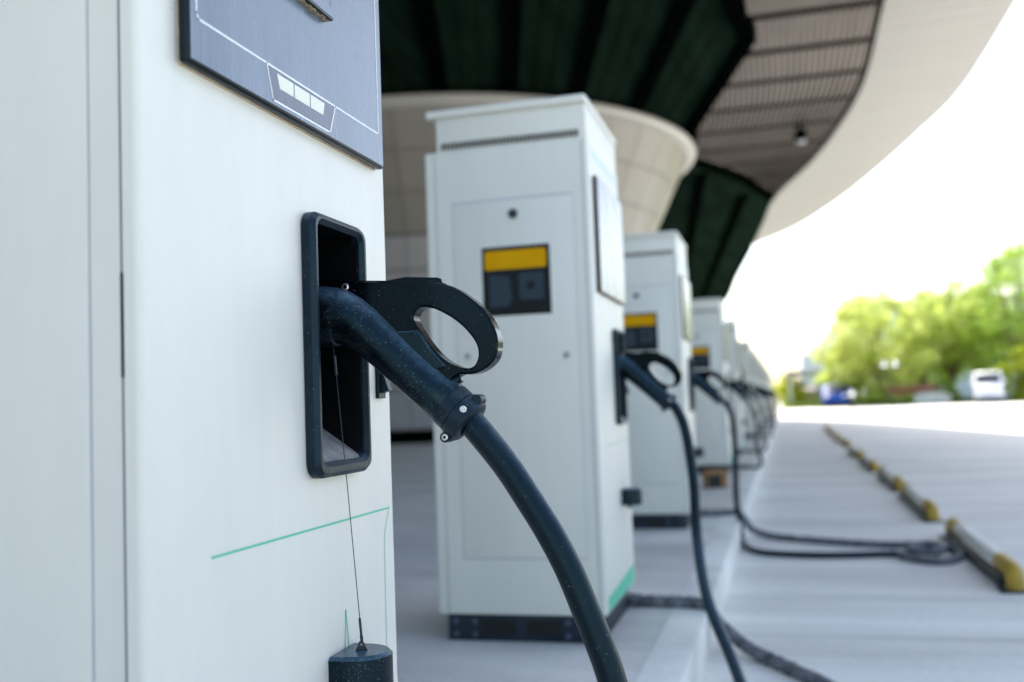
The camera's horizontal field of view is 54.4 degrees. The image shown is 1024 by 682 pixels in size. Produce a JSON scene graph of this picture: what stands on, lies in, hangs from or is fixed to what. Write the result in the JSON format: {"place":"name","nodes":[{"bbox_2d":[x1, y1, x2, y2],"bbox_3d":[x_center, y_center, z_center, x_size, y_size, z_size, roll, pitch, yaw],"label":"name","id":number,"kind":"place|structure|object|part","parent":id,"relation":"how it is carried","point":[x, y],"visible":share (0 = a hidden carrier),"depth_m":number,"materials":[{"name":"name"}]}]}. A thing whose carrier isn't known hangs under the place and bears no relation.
{"place":"outdoors","nodes":[
{"label":"outdoors","id":0,"kind":"place"},
{"bbox_2d":[701,402,1023,681],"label":"road","id":1,"kind":"structure","parent":0,"point":[888,619],"depth_m":5.89,"materials":[{"name":"concrete"}]},
{"bbox_2d":[391,402,780,681],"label":"platform","id":2,"kind":"structure","parent":1,"relation":"on","point":[428,650],"depth_m":4.20,"materials":[{"name":"concrete"}]},
{"bbox_2d":[0,0,397,681],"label":"charging cabinet","id":3,"kind":"object","parent":2,"relation":"on","point":[190,204],"visible":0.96,"depth_m":1.08,"materials":[{"name":"metal"}]},
{"bbox_3d":[-0.641,-0.006,1.069,0.444,1.264,0.004,-3,-4,15],"label":"side door","id":4,"kind":"part","parent":3,"relation":"part of","materials":[{"name":"white metal"}]},
{"bbox_2d":[319,277,627,681],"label":"charging gun","id":5,"kind":"object","parent":3,"relation":"attached to","point":[378,326],"visible":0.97,"depth_m":1.37,"materials":[{"name":"black plastic"}]},
{"bbox_2d":[332,345,366,650],"bbox_3d":[-0.232,0.214,1.403,0.046,0.435,0.010,-3,-4,19],"label":"tether wire","id":6,"kind":"object","parent":5,"relation":"hanging from","point":[361,648],"visible":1,"depth_m":1.40,"materials":[{"name":"black metal"}]},
{"bbox_2d":[425,94,642,642],"bbox_3d":[0.120,0.112,3.783,0.673,1.892,0.664,-3,-4,15],"label":"charging cabinet","id":7,"kind":"object","parent":2,"relation":"on","point":[524,231],"visible":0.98,"depth_m":3.49,"materials":[{"name":"metal"}]},
{"bbox_3d":[0.020,0.124,3.472,0.444,1.264,0.014,-3,-4,15],"label":"side door","id":8,"kind":"part","parent":7,"relation":"part of","materials":[{"name":"white metal"}]},
{"bbox_2d":[381,93,695,444],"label":"round pavilion","id":9,"kind":"structure","parent":2,"relation":"on","point":[654,158],"depth_m":23.55,"materials":[{"name":"concrete"}]},
{"bbox_2d":[378,0,1016,301],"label":"canopy roof","id":10,"kind":"structure","parent":9,"relation":"on","point":[737,92],"depth_m":22.02,"materials":[{"name":"metal"}]},
{"bbox_2d":[794,125,806,143],"bbox_3d":[7.740,-5.552,26.730,0.340,0.500,0.340,-3,-4,15],"label":"floodlight","id":11,"kind":"object","parent":10,"relation":"attached to","point":[800,135],"visible":1,"depth_m":26.61,"materials":[{"name":"black metal"}]},
{"bbox_2d":[622,231,704,528],"bbox_3d":[0.916,0.269,6.681,0.673,1.892,0.664,-3,-4,15],"label":"charging cabinet","id":12,"kind":"object","parent":2,"relation":"on","point":[657,317],"visible":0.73,"depth_m":6.36,"materials":[{"name":"white metal"}]},
{"bbox_3d":[0.816,0.280,6.371,0.444,1.264,0.013,-3,-4,15],"label":"side door","id":13,"kind":"part","parent":12,"relation":"part of","materials":[{"name":"white metal"}]},
{"bbox_2d":[691,298,736,473],"bbox_3d":[2.128,0.506,11.091,0.673,1.892,0.664,-3,-4,15],"label":"charging cabinet","id":14,"kind":"object","parent":2,"relation":"on","point":[709,347],"visible":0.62,"depth_m":10.77,"materials":[{"name":"white metal"}]},
{"bbox_3d":[2.028,0.518,10.781,0.444,1.264,0.014,-3,-4,15],"label":"side door","id":15,"kind":"part","parent":14,"relation":"part of","materials":[{"name":"white metal"}]},
{"bbox_2d":[729,380,762,468],"bbox_3d":[2.581,0.938,11.208,0.435,1.015,0.328,-3,-4,15],"label":"charging gun","id":16,"kind":"object","parent":14,"relation":"attached to","point":[734,386],"visible":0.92,"depth_m":11.08,"materials":[{"name":"black plastic"}]},
{"bbox_2d":[702,469,727,488],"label":"brown block","id":17,"kind":"structure","parent":2,"relation":"on","point":[715,478],"depth_m":9.01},
{"bbox_2d":[725,320,747,455],"bbox_3d":[2.988,0.675,14.221,0.673,1.892,0.664,-3,-4,15],"label":"charging cabinet","id":18,"kind":"object","parent":2,"relation":"on","point":[734,366],"visible":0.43,"depth_m":13.89,"materials":[{"name":"white metal"}]},
{"bbox_3d":[2.889,0.687,13.915,0.444,1.264,0.004,-3,-4,15],"label":"side door","id":19,"kind":"part","parent":18,"relation":"part of","materials":[{"name":"white metal"}]},
{"bbox_2d":[741,383,767,452],"bbox_3d":[3.441,1.109,14.337,0.435,1.018,0.328,-3,-4,15],"label":"charging gun","id":20,"kind":"object","parent":18,"relation":"attached to","point":[750,393],"visible":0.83,"depth_m":14.21,"materials":[{"name":"black plastic"}]},
{"bbox_2d":[740,341,757,438],"bbox_3d":[4.497,0.972,19.710,0.673,1.892,0.664,-3,-4,15],"label":"charging cabinet","id":21,"kind":"object","parent":2,"relation":"on","point":[746,373],"visible":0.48,"depth_m":19.37,"materials":[{"name":"white metal"}]},
{"bbox_3d":[4.398,0.984,19.404,0.444,1.264,0.004,-3,-4,15],"label":"side door","id":22,"kind":"part","parent":21,"relation":"part of","materials":[{"name":"white metal"}]},
{"bbox_2d":[754,386,772,436],"bbox_3d":[4.949,1.410,19.826,0.435,1.028,0.327,-3,-4,15],"label":"charging gun","id":23,"kind":"object","parent":21,"relation":"attached to","point":[760,393],"visible":0.73,"depth_m":19.70,"materials":[{"name":"black plastic"}]},
{"bbox_2d":[751,349,760,430],"bbox_3d":[5.476,1.164,23.273,0.673,1.892,0.664,-3,-4,15],"label":"charging cabinet","id":24,"kind":"object","parent":2,"relation":"on","point":[755,375],"visible":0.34,"depth_m":22.94,"materials":[{"name":"white metal"}]},
{"bbox_3d":[5.377,1.176,22.967,0.444,1.264,0.004,-3,-4,15],"label":"side door","id":25,"kind":"part","parent":24,"relation":"part of","materials":[{"name":"white metal"}]},
{"bbox_2d":[759,388,774,429],"bbox_3d":[5.928,1.595,23.389,0.435,1.015,0.327,-3,-4,15],"label":"charging gun","id":26,"kind":"object","parent":24,"relation":"attached to","point":[762,391],"visible":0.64,"depth_m":23.25,"materials":[{"name":"black plastic"}]},
{"bbox_2d":[756,356,765,425],"bbox_3d":[6.534,1.371,27.125,0.673,1.892,0.664,-3,-4,15],"label":"charging cabinet","id":27,"kind":"object","parent":2,"relation":"on","point":[759,376],"visible":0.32,"depth_m":26.79,"materials":[{"name":"white metal"}]},
{"bbox_2d":[765,389,776,425],"bbox_3d":[6.987,1.815,27.240,0.435,1.038,0.327,-3,-4,15],"label":"charging gun","id":28,"kind":"object","parent":27,"relation":"attached to","point":[775,424],"visible":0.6,"depth_m":27.11,"materials":[{"name":"black plastic"}]},
{"bbox_2d":[760,361,766,421],"bbox_3d":[7.698,1.600,31.362,0.673,1.892,0.664,-3,-4,15],"label":"charging cabinet","id":29,"kind":"object","parent":2,"relation":"on","point":[763,384],"visible":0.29,"depth_m":31.02,"materials":[{"name":"white metal"}]},
{"bbox_2d":[766,389,777,420],"bbox_3d":[8.151,2.035,31.478,0.435,1.021,0.328,-3,-4,15],"label":"charging gun","id":30,"kind":"object","parent":29,"relation":"attached to","point":[770,394],"visible":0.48,"depth_m":31.34,"materials":[{"name":"black plastic"}]},
{"bbox_2d":[764,366,769,417],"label":"charging cabinet","id":31,"kind":"object","parent":2,"relation":"on","point":[766,379],"visible":0.23,"depth_m":35.84,"materials":[{"name":"beige plastic"}]},
{"bbox_2d":[769,390,778,417],"bbox_3d":[9.475,2.296,36.292,0.435,1.023,0.327,-3,-4,15],"label":"charging gun","id":32,"kind":"object","parent":31,"relation":"attached to","point":[776,403],"visible":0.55,"depth_m":36.16,"materials":[{"name":"black plastic"}]},
{"bbox_2d":[767,370,772,414],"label":"charging cabinet","id":33,"kind":"object","parent":2,"relation":"on","point":[769,388],"visible":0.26,"depth_m":41.61,"materials":[{"name":"beige plastic"}]},
{"bbox_2d":[769,373,772,407],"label":"charging cabinet","id":34,"kind":"object","parent":2,"relation":"on","point":[771,385],"visible":0.21,"depth_m":48.35,"materials":[{"name":"beige plastic"}]},
{"bbox_2d":[635,402,782,681],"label":"kerb","id":35,"kind":"structure","parent":1,"relation":"on","point":[680,650],"depth_m":3.85,"materials":[{"name":"concrete"}]},
{"bbox_2d":[618,351,833,681],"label":"charging gun","id":36,"kind":"object","parent":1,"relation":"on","point":[635,369],"visible":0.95,"depth_m":3.72,"materials":[{"name":"black plastic"}]},
{"bbox_2d":[823,424,829,431],"bbox_3d":[8.284,2.277,26.190,0.150,0.142,2.000,-3,-4,15],"label":"wheel stop","id":37,"kind":"object","parent":1,"relation":"on","point":[826,426],"visible":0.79,"depth_m":25.86,"materials":[{"name":"white paint"}]},
{"bbox_2d":[691,370,964,565],"bbox_3d":[1.841,0.724,6.227,1.816,1.170,0.699,-5,-5,42],"label":"charging gun","id":38,"kind":"object","parent":1,"relation":"on","point":[701,381],"visible":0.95,"depth_m":6.26,"materials":[{"name":"black plastic"}]},
{"bbox_2d":[827,427,834,435],"bbox_3d":[7.607,2.142,23.683,0.150,0.142,2.000,-3,-4,15],"label":"wheel stop","id":39,"kind":"object","parent":1,"relation":"on","point":[830,430],"visible":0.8,"depth_m":23.57,"materials":[{"name":"white paint"}]},
{"bbox_2d":[831,431,839,440],"bbox_3d":[6.864,2.003,21.091,0.150,0.142,2.000,-3,-4,16],"label":"wheel stop","id":40,"kind":"object","parent":1,"relation":"on","point":[835,435],"visible":0.91,"depth_m":20.32,"materials":[{"name":"white paint"}]},
{"bbox_2d":[838,435,849,446],"bbox_3d":[6.210,1.866,18.578,0.150,0.142,2.000,-3,-4,15],"label":"wheel stop","id":41,"kind":"object","parent":1,"relation":"on","point":[844,441],"visible":0.92,"depth_m":18.01,"materials":[{"name":"white paint"}]},
{"bbox_2d":[849,390,854,408],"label":"globe lamp","id":42,"kind":"object","parent":1,"relation":"on","point":[851,393],"visible":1,"depth_m":58.14,"materials":[{"name":"metal"}]},
{"bbox_2d":[847,444,862,459],"bbox_3d":[5.250,1.686,15.217,0.150,0.142,2.000,-3,-4,15],"label":"wheel stop","id":43,"kind":"object","parent":1,"relation":"on","point":[854,451],"visible":0.89,"depth_m":14.84,"materials":[{"name":"white paint"}]},
{"bbox_2d":[858,453,878,472],"bbox_3d":[4.612,1.558,12.855,0.150,0.142,2.000,-3,-4,16],"label":"wheel stop","id":44,"kind":"object","parent":1,"relation":"on","point":[868,462],"visible":0.98,"depth_m":12.23,"materials":[{"name":"white paint"}]},
{"bbox_2d":[880,361,897,406],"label":"globe lamp","id":45,"kind":"object","parent":1,"relation":"on","point":[883,364],"visible":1,"depth_m":60.02,"materials":[{"name":"metal"}]},
{"bbox_2d":[875,465,903,492],"bbox_3d":[3.971,1.427,10.442,0.150,0.142,2.000,-3,-4,15],"label":"wheel stop","id":46,"kind":"object","parent":1,"relation":"on","point":[895,482],"visible":0.91,"depth_m":10.06,"materials":[{"name":"white paint"}]},
{"bbox_2d":[897,482,945,521],"bbox_3d":[3.355,1.308,8.229,0.150,0.142,2.000,-3,-4,16],"label":"wheel stop","id":47,"kind":"object","parent":1,"relation":"on","point":[928,510],"visible":1,"depth_m":7.75,"materials":[{"name":"white paint"}]},
{"bbox_2d":[939,517,1023,593],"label":"wheel stop","id":48,"kind":"object","parent":1,"relation":"on","point":[1004,572],"visible":1,"depth_m":5.17,"materials":[{"name":"white paint"}]},
{"bbox_2d":[970,371,1005,403],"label":"parked van","id":49,"kind":"object","parent":1,"relation":"on","point":[987,385],"visible":1,"depth_m":58.63,"materials":[{"name":"white paint"}]},
{"bbox_2d":[992,345,1023,401],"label":"leafy bush","id":50,"kind":"object","parent":1,"relation":"on","point":[1005,368],"visible":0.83,"depth_m":59.86,"materials":[{"name":"green plant"}]},
{"bbox_2d":[724,0,1023,395],"label":"sky","id":51,"kind":"structure","parent":0,"point":[949,192],"materials":[{"name":"white"}]},
{"bbox_2d":[782,400,1019,409],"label":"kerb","id":52,"kind":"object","parent":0,"point":[783,406],"depth_m":64.60,"materials":[{"name":"concrete"}]},
{"bbox_2d":[772,375,811,404],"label":"leafy bush","id":53,"kind":"object","parent":52,"relation":"on","point":[782,389],"visible":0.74,"depth_m":80.07,"materials":[{"name":"green plant"}]},
{"bbox_2d":[786,369,855,403],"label":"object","id":54,"kind":"structure","parent":52,"relation":"on","point":[816,397],"depth_m":76.67,"materials":[{"name":"white"}]},
{"bbox_2d":[819,384,850,405],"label":"blue car","id":55,"kind":"object","parent":52,"relation":"on","point":[833,394],"visible":0.94,"depth_m":65.32,"materials":[{"name":"paint"}]},
{"bbox_2d":[811,335,871,400],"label":"leafy tree","id":56,"kind":"object","parent":52,"relation":"on","point":[825,380],"visible":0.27,"depth_m":68.10,"materials":[{"name":"green plant"}]},
{"bbox_2d":[854,387,896,401],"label":"leafy bush","id":57,"kind":"object","parent":52,"relation":"on","point":[871,393],"visible":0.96,"depth_m":64.77,"materials":[{"name":"green plant"}]},
{"bbox_2d":[799,282,955,394],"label":"leafy tree","id":58,"kind":"object","parent":52,"relation":"on","point":[868,317],"visible":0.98,"depth_m":65.16,"materials":[{"name":"green plant"}]},
{"bbox_2d":[858,393,916,405],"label":"hedge","id":59,"kind":"object","parent":52,"relation":"on","point":[910,397],"visible":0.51,"depth_m":64.66,"materials":[{"name":"green plant"}]},
{"bbox_2d":[874,382,940,396],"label":"hedge","id":60,"kind":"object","parent":52,"relation":"on","point":[915,389],"depth_m":66.61,"materials":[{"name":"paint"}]},
{"bbox_2d":[884,345,975,389],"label":"leafy tree","id":61,"kind":"object","parent":52,"relation":"on","point":[923,380],"visible":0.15,"depth_m":69.26,"materials":[{"name":"green plant"}]},
{"bbox_2d":[932,377,962,399],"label":"leafy bush","id":62,"kind":"object","parent":52,"relation":"on","point":[949,387],"visible":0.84,"depth_m":63.24,"materials":[{"name":"green plant"}]},
{"bbox_2d":[885,258,1013,396],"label":"leafy tree","id":63,"kind":"object","parent":52,"relation":"on","point":[929,305],"visible":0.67,"depth_m":66.53,"materials":[{"name":"green plant"}]},
{"bbox_2d":[929,280,1015,378],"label":"leafy tree","id":64,"kind":"object","parent":52,"relation":"on","point":[972,330],"visible":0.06,"depth_m":69.24,"materials":[{"name":"green plant"}]},
{"bbox_2d":[939,231,1023,388],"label":"leafy tree","id":65,"kind":"object","parent":52,"relation":"on","point":[998,276],"visible":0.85,"depth_m":64.07,"materials":[{"name":"green plant"}]},
{"bbox_2d":[785,396,1017,407],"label":"grass","id":66,"kind":"structure","parent":0,"point":[860,403],"depth_m":64.91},
{"bbox_2d":[799,294,1023,397],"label":"long building","id":67,"kind":"structure","parent":0,"point":[965,387],"depth_m":90.39,"materials":[{"name":"white glass"}]},
{"bbox_2d":[914,392,951,404],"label":"car","id":68,"kind":"object","parent":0,"point":[931,398],"visible":0.91,"depth_m":62.91,"materials":[{"name":"metal"}]}
]}

